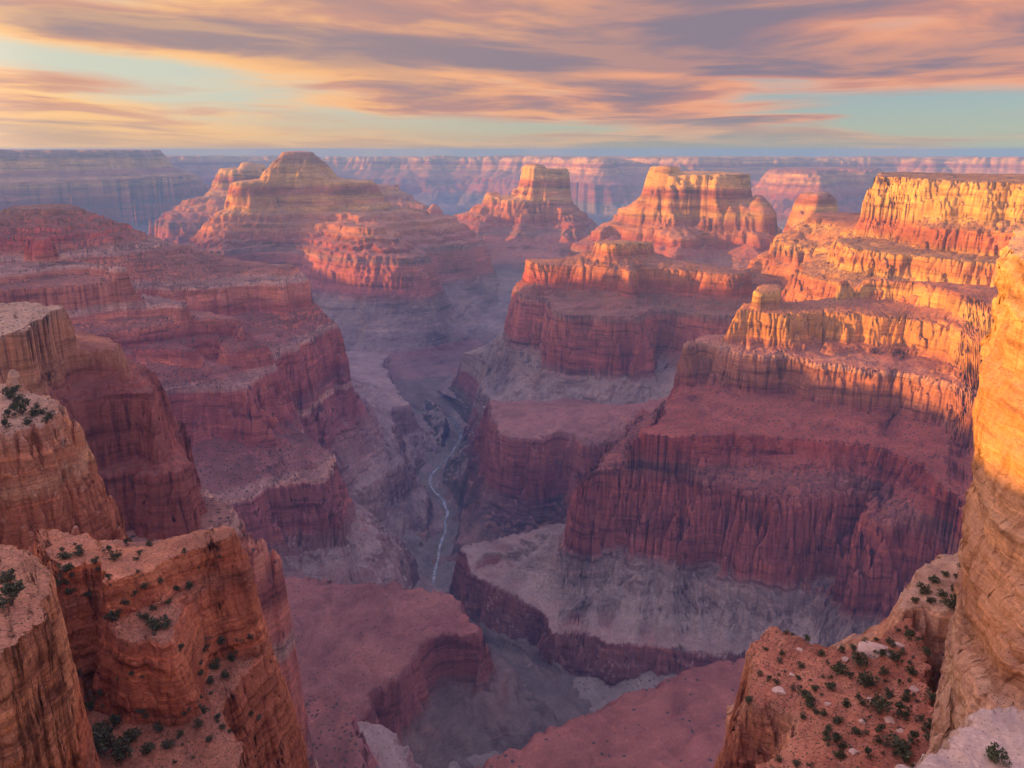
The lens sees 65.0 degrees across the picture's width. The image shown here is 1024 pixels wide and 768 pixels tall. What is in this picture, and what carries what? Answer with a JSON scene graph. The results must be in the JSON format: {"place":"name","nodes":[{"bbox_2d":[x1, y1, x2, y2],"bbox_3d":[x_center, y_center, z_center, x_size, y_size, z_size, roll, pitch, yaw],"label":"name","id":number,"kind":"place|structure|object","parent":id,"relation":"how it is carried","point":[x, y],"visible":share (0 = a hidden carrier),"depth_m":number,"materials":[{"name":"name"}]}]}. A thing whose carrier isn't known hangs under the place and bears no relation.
{"place":"outdoors","nodes":[
{"label":"outdoors","id":0,"kind":"place"},
{"bbox_2d":[0,544,100,767],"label":"cliff","id":1,"kind":"structure","parent":0,"point":[44,722],"depth_m":143.03,"materials":[{"name":"orange stone"}]},
{"bbox_2d":[0,568,15,583],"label":"shrub","id":2,"kind":"object","parent":1,"relation":"on","point":[5,578],"visible":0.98,"depth_m":154.05,"materials":[{"name":"green plant"}]},
{"bbox_2d":[0,578,24,608],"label":"shrub","id":3,"kind":"object","parent":1,"relation":"on","point":[12,590],"visible":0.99,"depth_m":144.04,"materials":[{"name":"green plant"}]},
{"bbox_2d":[0,369,133,553],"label":"cliff","id":4,"kind":"structure","parent":0,"point":[50,478],"depth_m":310.49,"materials":[{"name":"orange stone"}]},
{"bbox_2d":[1,418,12,427],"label":"shrub","id":5,"kind":"object","parent":4,"relation":"on","point":[4,422],"visible":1,"depth_m":300.73,"materials":[{"name":"green plant"}]},
{"bbox_2d":[0,386,16,398],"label":"shrub","id":6,"kind":"object","parent":4,"relation":"on","point":[9,393],"visible":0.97,"depth_m":340.51,"materials":[{"name":"green plant"}]},
{"bbox_2d":[2,409,16,417],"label":"shrub","id":7,"kind":"object","parent":4,"relation":"on","point":[7,411],"visible":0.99,"depth_m":309.63,"materials":[{"name":"green plant"}]},
{"bbox_2d":[10,393,25,401],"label":"shrub","id":8,"kind":"object","parent":4,"relation":"on","point":[18,397],"visible":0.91,"depth_m":334.26,"materials":[{"name":"green plant"}]},
{"bbox_2d":[8,398,30,413],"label":"shrub","id":9,"kind":"object","parent":4,"relation":"on","point":[23,403],"visible":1,"depth_m":312.38,"materials":[{"name":"green plant"}]},
{"bbox_2d":[22,417,32,424],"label":"shrub","id":10,"kind":"object","parent":4,"relation":"on","point":[27,421],"visible":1,"depth_m":307.53,"materials":[{"name":"green plant"}]},
{"bbox_2d":[27,406,38,416],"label":"shrub","id":11,"kind":"object","parent":4,"relation":"on","point":[32,413],"visible":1,"depth_m":313.94,"materials":[{"name":"green plant"}]},
{"bbox_2d":[0,302,207,541],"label":"cliff","id":12,"kind":"structure","parent":0,"point":[110,397],"depth_m":723.49,"materials":[{"name":"stone"}]},
{"bbox_2d":[0,237,303,433],"bbox_3d":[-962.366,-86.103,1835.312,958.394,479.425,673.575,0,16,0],"label":"terrace","id":13,"kind":"structure","parent":0,"point":[100,300],"depth_m":1805.89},
{"bbox_2d":[0,203,443,537],"bbox_3d":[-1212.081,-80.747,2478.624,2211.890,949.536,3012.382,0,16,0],"label":"ridge","id":14,"kind":"structure","parent":0,"point":[360,420],"depth_m":2184.97,"materials":[{"name":"stone"}]},
{"bbox_2d":[126,489,318,767],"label":"spur","id":15,"kind":"structure","parent":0,"point":[269,578],"depth_m":786.93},
{"bbox_2d":[284,575,593,767],"bbox_3d":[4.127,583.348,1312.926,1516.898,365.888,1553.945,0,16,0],"label":"platform","id":16,"kind":"structure","parent":0,"point":[434,679],"depth_m":1319.02,"materials":[{"name":"stone"}]},
{"bbox_2d":[429,416,461,583],"bbox_3d":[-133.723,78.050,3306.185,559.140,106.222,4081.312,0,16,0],"label":"river","id":17,"kind":"structure","parent":0,"point":[445,525],"depth_m":2452.68,"materials":[{"name":"liquid"}]},
{"bbox_2d":[0,0,1023,157],"label":"sky","id":18,"kind":"structure","parent":0,"point":[324,78],"materials":[{"name":"multicoloured"}]},
{"bbox_2d":[401,206,675,767],"bbox_3d":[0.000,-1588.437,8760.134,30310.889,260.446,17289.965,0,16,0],"label":"canyon floor","id":19,"kind":"structure","parent":0,"point":[598,693],"depth_m":2107.19,"materials":[{"name":"stone"}]},
{"bbox_2d":[0,149,210,234],"bbox_3d":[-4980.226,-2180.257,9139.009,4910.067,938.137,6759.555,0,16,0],"label":"plateau","id":20,"kind":"structure","parent":19,"relation":"on","point":[136,189],"depth_m":7517.59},
{"bbox_2d":[149,162,267,243],"bbox_3d":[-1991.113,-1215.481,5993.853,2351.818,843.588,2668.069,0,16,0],"label":"butte","id":21,"kind":"object","parent":19,"relation":"on","point":[183,221],"visible":0.15,"depth_m":5623.80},
{"bbox_2d":[121,338,443,592],"bbox_3d":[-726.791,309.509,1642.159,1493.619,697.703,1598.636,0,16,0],"label":"bastion","id":22,"kind":"object","parent":19,"relation":"on","point":[276,480],"visible":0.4,"depth_m":1665.52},
{"bbox_2d":[182,151,500,417],"bbox_3d":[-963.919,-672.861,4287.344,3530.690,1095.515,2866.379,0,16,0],"label":"butte","id":23,"kind":"object","parent":19,"relation":"on","point":[412,293],"visible":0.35,"depth_m":4097.78,"materials":[{"name":"stone"}]},
{"bbox_2d":[303,692,421,767],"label":"platform","id":24,"kind":"structure","parent":19,"relation":"on","point":[341,736],"depth_m":1015.91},
{"bbox_2d":[364,179,442,213],"bbox_3d":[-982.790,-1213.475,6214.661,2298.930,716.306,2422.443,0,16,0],"label":"ridge","id":25,"kind":"structure","parent":19,"relation":"on","point":[394,195],"depth_m":5995.83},
{"bbox_2d":[454,164,598,297],"bbox_3d":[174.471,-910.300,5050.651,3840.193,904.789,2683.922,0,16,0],"label":"butte","id":26,"kind":"object","parent":19,"relation":"on","point":[537,213],"visible":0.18,"depth_m":5141.20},
{"bbox_2d":[416,395,668,563],"bbox_3d":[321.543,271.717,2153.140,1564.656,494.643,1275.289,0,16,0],"label":"promontory","id":27,"kind":"structure","parent":19,"relation":"on","point":[530,463],"depth_m":2157.28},
{"bbox_2d":[422,240,752,510],"bbox_3d":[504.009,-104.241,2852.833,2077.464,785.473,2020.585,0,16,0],"label":"butte","id":28,"kind":"object","parent":19,"relation":"on","point":[606,322],"visible":0.42,"depth_m":2633.30,"materials":[{"name":"stone"}]},
{"bbox_2d":[165,155,1023,219],"bbox_3d":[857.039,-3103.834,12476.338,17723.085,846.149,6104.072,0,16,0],"label":"distant rim","id":29,"kind":"object","parent":19,"relation":"on","point":[605,187],"visible":0.41,"depth_m":11914.48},
{"bbox_2d":[436,166,781,410],"bbox_3d":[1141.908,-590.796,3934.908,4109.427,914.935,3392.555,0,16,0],"label":"butte","id":30,"kind":"object","parent":19,"relation":"on","point":[728,220],"visible":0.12,"depth_m":3902.14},
{"bbox_2d":[442,278,997,685],"bbox_3d":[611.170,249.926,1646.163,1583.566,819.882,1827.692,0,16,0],"label":"mesa","id":31,"kind":"structure","parent":19,"relation":"on","point":[801,468],"depth_m":1601.21,"materials":[{"name":"stone"}]},
{"bbox_2d":[644,212,860,402],"bbox_3d":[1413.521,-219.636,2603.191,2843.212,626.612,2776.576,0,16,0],"label":"ridge","id":32,"kind":"structure","parent":19,"relation":"on","point":[780,260],"depth_m":2627.53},
{"bbox_2d":[782,192,838,232],"bbox_3d":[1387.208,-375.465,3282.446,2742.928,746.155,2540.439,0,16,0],"label":"butte","id":33,"kind":"object","parent":19,"relation":"on","point":[806,205],"visible":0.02,"depth_m":3536.62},
{"bbox_2d":[751,167,882,231],"bbox_3d":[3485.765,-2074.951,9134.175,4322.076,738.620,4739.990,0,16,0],"label":"mesa","id":34,"kind":"structure","parent":19,"relation":"on","point":[780,190],"depth_m":8235.26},
{"bbox_2d":[781,172,1023,303],"bbox_3d":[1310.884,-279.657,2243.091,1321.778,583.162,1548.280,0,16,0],"label":"mesa","id":35,"kind":"structure","parent":19,"relation":"on","point":[957,228],"depth_m":2033.35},
{"bbox_2d":[474,658,744,767],"bbox_3d":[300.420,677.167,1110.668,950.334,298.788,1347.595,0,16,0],"label":"slope","id":36,"kind":"structure","parent":0,"point":[677,721],"depth_m":1203.05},
{"bbox_2d":[926,227,1023,754],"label":"cliff","id":37,"kind":"structure","parent":0,"point":[982,667],"depth_m":93.58,"materials":[{"name":"orange stone"}]},
{"bbox_3d":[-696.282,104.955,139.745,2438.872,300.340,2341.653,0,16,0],"label":"canyon rim","id":38,"kind":"structure","parent":0,"visible":0},
{"bbox_2d":[33,526,309,767],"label":"outcrop","id":39,"kind":"object","parent":38,"relation":"on","point":[223,592],"visible":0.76,"depth_m":225.54,"materials":[{"name":"orange stone"}]},
{"bbox_2d":[55,577,63,585],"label":"shrub","id":40,"kind":"object","parent":39,"relation":"on","point":[60,581],"visible":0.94,"depth_m":220.99,"materials":[{"name":"green plant"}]},
{"bbox_2d":[55,551,72,558],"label":"shrub","id":41,"kind":"object","parent":39,"relation":"on","point":[63,554],"visible":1,"depth_m":225.77,"materials":[{"name":"green plant"}]},
{"bbox_2d":[56,562,74,572],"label":"shrub","id":42,"kind":"object","parent":39,"relation":"on","point":[67,567],"visible":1,"depth_m":220.61,"materials":[{"name":"green plant"}]},
{"bbox_2d":[65,587,76,594],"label":"shrub","id":43,"kind":"object","parent":39,"relation":"on","point":[69,591],"visible":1,"depth_m":222.30,"materials":[{"name":"green plant"}]},
{"bbox_2d":[72,545,84,556],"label":"shrub","id":44,"kind":"object","parent":39,"relation":"on","point":[79,551],"visible":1,"depth_m":228.16,"materials":[{"name":"green plant"}]},
{"bbox_2d":[84,700,94,711],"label":"shrub","id":45,"kind":"object","parent":39,"relation":"on","point":[90,706],"visible":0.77,"depth_m":216.12,"materials":[{"name":"green plant"}]},
{"bbox_2d":[92,723,102,741],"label":"shrub","id":46,"kind":"object","parent":39,"relation":"on","point":[98,729],"visible":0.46,"depth_m":208.51,"materials":[{"name":"green plant"}]},
{"bbox_2d":[92,689,103,700],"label":"shrub","id":47,"kind":"object","parent":39,"relation":"on","point":[99,691],"visible":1,"depth_m":215.44,"materials":[{"name":"green plant"}]},
{"bbox_2d":[93,724,119,756],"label":"shrub","id":48,"kind":"object","parent":39,"relation":"on","point":[100,739],"visible":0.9,"depth_m":203.38,"materials":[{"name":"green plant"}]},
{"bbox_2d":[101,714,120,726],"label":"shrub","id":49,"kind":"object","parent":39,"relation":"on","point":[114,719],"visible":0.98,"depth_m":210.35,"materials":[{"name":"green plant"}]},
{"bbox_2d":[103,610,119,622],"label":"shrub","id":50,"kind":"object","parent":39,"relation":"on","point":[111,615],"visible":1,"depth_m":214.36,"materials":[{"name":"green plant"}]},
{"bbox_2d":[109,549,121,560],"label":"shrub","id":51,"kind":"object","parent":39,"relation":"on","point":[116,555],"visible":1,"depth_m":225.17,"materials":[{"name":"green plant"}]},
{"bbox_2d":[107,735,134,763],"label":"shrub","id":52,"kind":"object","parent":39,"relation":"on","point":[121,748],"visible":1,"depth_m":199.58,"materials":[{"name":"green plant"}]},
{"bbox_2d":[122,727,141,742],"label":"shrub","id":53,"kind":"object","parent":39,"relation":"on","point":[132,734],"visible":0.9,"depth_m":205.80,"materials":[{"name":"green plant"}]},
{"bbox_2d":[137,612,149,619],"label":"shrub","id":54,"kind":"object","parent":39,"relation":"on","point":[145,616],"visible":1,"depth_m":215.99,"materials":[{"name":"green plant"}]},
{"bbox_2d":[139,742,155,754],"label":"shrub","id":55,"kind":"object","parent":39,"relation":"on","point":[148,748],"visible":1,"depth_m":202.03,"materials":[{"name":"green plant"}]},
{"bbox_2d":[144,616,160,630],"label":"shrub","id":56,"kind":"object","parent":39,"relation":"on","point":[153,623],"visible":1,"depth_m":213.48,"materials":[{"name":"green plant"}]},
{"bbox_2d":[152,721,163,731],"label":"shrub","id":57,"kind":"object","parent":39,"relation":"on","point":[158,727],"visible":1,"depth_m":209.51,"materials":[{"name":"green plant"}]},
{"bbox_2d":[157,614,172,629],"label":"shrub","id":58,"kind":"object","parent":39,"relation":"on","point":[164,625],"visible":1,"depth_m":215.16,"materials":[{"name":"green plant"}]},
{"bbox_2d":[160,739,176,748],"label":"shrub","id":59,"kind":"object","parent":39,"relation":"on","point":[169,744],"visible":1,"depth_m":204.62,"materials":[{"name":"green plant"}]},
{"bbox_2d":[184,580,192,589],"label":"shrub","id":60,"kind":"object","parent":39,"relation":"on","point":[190,584],"visible":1,"depth_m":229.06,"materials":[{"name":"green plant"}]},
{"bbox_2d":[193,718,203,727],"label":"shrub","id":61,"kind":"object","parent":39,"relation":"on","point":[198,721],"visible":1,"depth_m":211.52,"materials":[{"name":"green plant"}]},
{"bbox_2d":[200,705,209,712],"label":"shrub","id":62,"kind":"object","parent":39,"relation":"on","point":[203,709],"visible":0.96,"depth_m":216.31,"materials":[{"name":"green plant"}]},
{"bbox_2d":[206,675,214,684],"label":"shrub","id":63,"kind":"object","parent":39,"relation":"on","point":[210,680],"visible":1,"depth_m":228.28,"materials":[{"name":"green plant"}]},
{"bbox_2d":[209,658,220,669],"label":"shrub","id":64,"kind":"object","parent":39,"relation":"on","point":[215,665],"visible":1,"depth_m":234.55,"materials":[{"name":"green plant"}]},
{"bbox_2d":[216,636,224,644],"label":"shrub","id":65,"kind":"object","parent":39,"relation":"on","point":[220,641],"visible":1,"depth_m":236.26,"materials":[{"name":"green plant"}]},
{"bbox_2d":[221,669,230,677],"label":"shrub","id":66,"kind":"object","parent":39,"relation":"on","point":[225,674],"visible":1,"depth_m":232.56,"materials":[{"name":"green plant"}]},
{"bbox_2d":[226,650,237,660],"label":"shrub","id":67,"kind":"object","parent":39,"relation":"on","point":[232,657],"visible":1,"depth_m":238.44,"materials":[{"name":"green plant"}]},
{"bbox_2d":[713,617,933,767],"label":"outcrop","id":68,"kind":"object","parent":38,"relation":"on","point":[766,726],"visible":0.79,"depth_m":143.43,"materials":[{"name":"red stone"}]},
{"bbox_2d":[772,686,785,695],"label":"boulder","id":69,"kind":"object","parent":68,"relation":"on","point":[779,690],"visible":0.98,"depth_m":145.07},
{"bbox_2d":[797,684,810,696],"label":"shrub","id":70,"kind":"object","parent":68,"relation":"on","point":[803,692],"visible":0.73,"depth_m":142.79,"materials":[{"name":"green plant"}]},
{"bbox_2d":[802,692,818,708],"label":"shrub","id":71,"kind":"object","parent":68,"relation":"on","point":[809,701],"visible":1,"depth_m":139.69,"materials":[{"name":"green plant"}]},
{"bbox_2d":[824,681,835,690],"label":"shrub","id":72,"kind":"object","parent":68,"relation":"on","point":[832,685],"visible":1,"depth_m":145.00,"materials":[{"name":"green plant"}]},
{"bbox_2d":[824,731,842,742],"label":"shrub","id":73,"kind":"object","parent":68,"relation":"on","point":[836,736],"visible":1,"depth_m":129.72,"materials":[{"name":"green plant"}]},
{"bbox_2d":[831,716,843,724],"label":"shrub","id":74,"kind":"object","parent":68,"relation":"on","point":[836,719],"visible":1,"depth_m":134.59,"materials":[{"name":"green plant"}]},
{"bbox_2d":[833,749,841,758],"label":"shrub","id":75,"kind":"object","parent":68,"relation":"on","point":[836,754],"visible":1,"depth_m":126.87,"materials":[{"name":"green plant"}]},
{"bbox_2d":[830,660,850,675],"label":"shrub","id":76,"kind":"object","parent":68,"relation":"on","point":[839,667],"visible":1,"depth_m":148.85,"materials":[{"name":"green plant"}]},
{"bbox_2d":[837,740,848,748],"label":"shrub","id":77,"kind":"object","parent":68,"relation":"on","point":[842,745],"visible":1,"depth_m":129.18,"materials":[{"name":"green plant"}]},
{"bbox_2d":[841,697,851,706],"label":"shrub","id":78,"kind":"object","parent":68,"relation":"on","point":[847,700],"visible":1,"depth_m":138.26,"materials":[{"name":"green plant"}]},
{"bbox_2d":[848,748,858,754],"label":"boulder","id":79,"kind":"object","parent":68,"relation":"on","point":[852,751],"visible":1,"depth_m":127.05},
{"bbox_2d":[851,726,864,735],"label":"shrub","id":80,"kind":"object","parent":68,"relation":"on","point":[856,731],"visible":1,"depth_m":131.42,"materials":[{"name":"green plant"}]},
{"bbox_2d":[851,651,869,667],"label":"shrub","id":81,"kind":"object","parent":68,"relation":"on","point":[857,659],"visible":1,"depth_m":152.93,"materials":[{"name":"green plant"}]},
{"bbox_2d":[855,670,880,687],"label":"shrub","id":82,"kind":"object","parent":68,"relation":"on","point":[864,678],"visible":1,"depth_m":144.67,"materials":[{"name":"green plant"}]},
{"bbox_2d":[864,747,871,757],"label":"shrub","id":83,"kind":"object","parent":68,"relation":"on","point":[867,750],"visible":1,"depth_m":125.04,"materials":[{"name":"green plant"}]},
{"bbox_2d":[855,641,888,658],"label":"boulder","id":84,"kind":"object","parent":68,"relation":"on","point":[868,648],"visible":0.77,"depth_m":155.81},
{"bbox_2d":[872,735,882,743],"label":"shrub","id":85,"kind":"object","parent":68,"relation":"on","point":[877,739],"visible":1,"depth_m":129.30,"materials":[{"name":"green plant"}]},
{"bbox_2d":[867,692,892,712],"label":"shrub","id":86,"kind":"object","parent":68,"relation":"on","point":[877,703],"visible":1,"depth_m":136.81,"materials":[{"name":"green plant"}]},
{"bbox_2d":[872,649,887,656],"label":"shrub","id":87,"kind":"object","parent":68,"relation":"on","point":[882,652],"visible":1,"depth_m":153.45,"materials":[{"name":"green plant"}]},
{"bbox_2d":[876,723,885,731],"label":"shrub","id":88,"kind":"object","parent":68,"relation":"on","point":[882,726],"visible":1,"depth_m":130.91,"materials":[{"name":"green plant"}]},
{"bbox_2d":[880,666,889,675],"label":"shrub","id":89,"kind":"object","parent":68,"relation":"on","point":[882,670],"visible":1,"depth_m":147.76,"materials":[{"name":"green plant"}]},
{"bbox_2d":[883,686,893,697],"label":"shrub","id":90,"kind":"object","parent":68,"relation":"on","point":[888,693],"visible":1,"depth_m":142.81,"materials":[{"name":"green plant"}]},
{"bbox_2d":[884,716,894,723],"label":"boulder","id":91,"kind":"object","parent":68,"relation":"on","point":[889,719],"visible":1,"depth_m":135.57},
{"bbox_2d":[888,651,901,661],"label":"shrub","id":92,"kind":"object","parent":68,"relation":"on","point":[892,656],"visible":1,"depth_m":151.18,"materials":[{"name":"green plant"}]},
{"bbox_2d":[881,732,912,757],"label":"shrub","id":93,"kind":"object","parent":68,"relation":"on","point":[900,746],"visible":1,"depth_m":127.12,"materials":[{"name":"green plant"}]},
{"bbox_2d":[894,701,909,713],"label":"shrub","id":94,"kind":"object","parent":68,"relation":"on","point":[898,704],"visible":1,"depth_m":137.29,"materials":[{"name":"green plant"}]},
{"bbox_2d":[899,692,911,701],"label":"shrub","id":95,"kind":"object","parent":68,"relation":"on","point":[906,697],"visible":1,"depth_m":140.37,"materials":[{"name":"green plant"}]},
{"bbox_2d":[901,710,909,720],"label":"shrub","id":96,"kind":"object","parent":68,"relation":"on","point":[906,713],"visible":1,"depth_m":136.00,"materials":[{"name":"green plant"}]},
{"bbox_2d":[904,664,918,675],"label":"shrub","id":97,"kind":"object","parent":68,"relation":"on","point":[911,671],"visible":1,"depth_m":147.17,"materials":[{"name":"green plant"}]},
{"bbox_2d":[903,628,920,640],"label":"shrub","id":98,"kind":"object","parent":68,"relation":"on","point":[911,633],"visible":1,"depth_m":157.12,"materials":[{"name":"green plant"}]},
{"bbox_2d":[907,730,919,742],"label":"shrub","id":99,"kind":"object","parent":68,"relation":"on","point":[914,734],"visible":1,"depth_m":129.50,"materials":[{"name":"green plant"}]},
{"bbox_2d":[909,685,920,692],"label":"boulder","id":100,"kind":"object","parent":68,"relation":"on","point":[913,688],"visible":1,"depth_m":142.94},
{"bbox_2d":[919,646,931,655],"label":"shrub","id":101,"kind":"object","parent":68,"relation":"on","point":[926,650],"visible":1,"depth_m":152.79,"materials":[{"name":"green plant"}]},
{"bbox_2d":[920,718,931,728],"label":"shrub","id":102,"kind":"object","parent":68,"relation":"on","point":[928,723],"visible":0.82,"depth_m":133.42,"materials":[{"name":"green plant"}]},
{"bbox_2d":[923,687,935,700],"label":"shrub","id":103,"kind":"object","parent":68,"relation":"on","point":[932,697],"visible":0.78,"depth_m":140.66,"materials":[{"name":"green plant"}]},
{"bbox_2d":[724,552,959,741],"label":"knob","id":104,"kind":"object","parent":38,"relation":"on","point":[931,621],"visible":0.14,"depth_m":169.33,"materials":[{"name":"orange stone"}]},
{"bbox_2d":[915,581,932,595],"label":"shrub","id":105,"kind":"object","parent":104,"relation":"on","point":[926,589],"visible":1,"depth_m":170.77,"materials":[{"name":"green plant"}]},
{"bbox_2d":[926,596,936,602],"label":"shrub","id":106,"kind":"object","parent":104,"relation":"on","point":[929,599],"visible":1,"depth_m":167.60,"materials":[{"name":"green plant"}]},
{"bbox_2d":[928,574,940,583],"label":"shrub","id":107,"kind":"object","parent":104,"relation":"on","point":[933,578],"visible":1,"depth_m":172.40,"materials":[{"name":"green plant"}]},
{"bbox_2d":[935,588,947,596],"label":"shrub","id":108,"kind":"object","parent":104,"relation":"on","point":[943,593],"visible":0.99,"depth_m":168.18,"materials":[{"name":"green plant"}]},
{"bbox_2d":[938,594,956,609],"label":"shrub","id":109,"kind":"object","parent":104,"relation":"on","point":[952,602],"visible":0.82,"depth_m":164.72,"materials":[{"name":"green plant"}]},
{"bbox_2d":[894,707,1023,767],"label":"ledge","id":110,"kind":"object","parent":38,"relation":"on","point":[970,739],"visible":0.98,"depth_m":50.92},
{"bbox_2d":[985,742,1011,766],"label":"shrub","id":111,"kind":"object","parent":110,"relation":"on","point":[993,754],"visible":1,"depth_m":48.97,"materials":[{"name":"green plant"}]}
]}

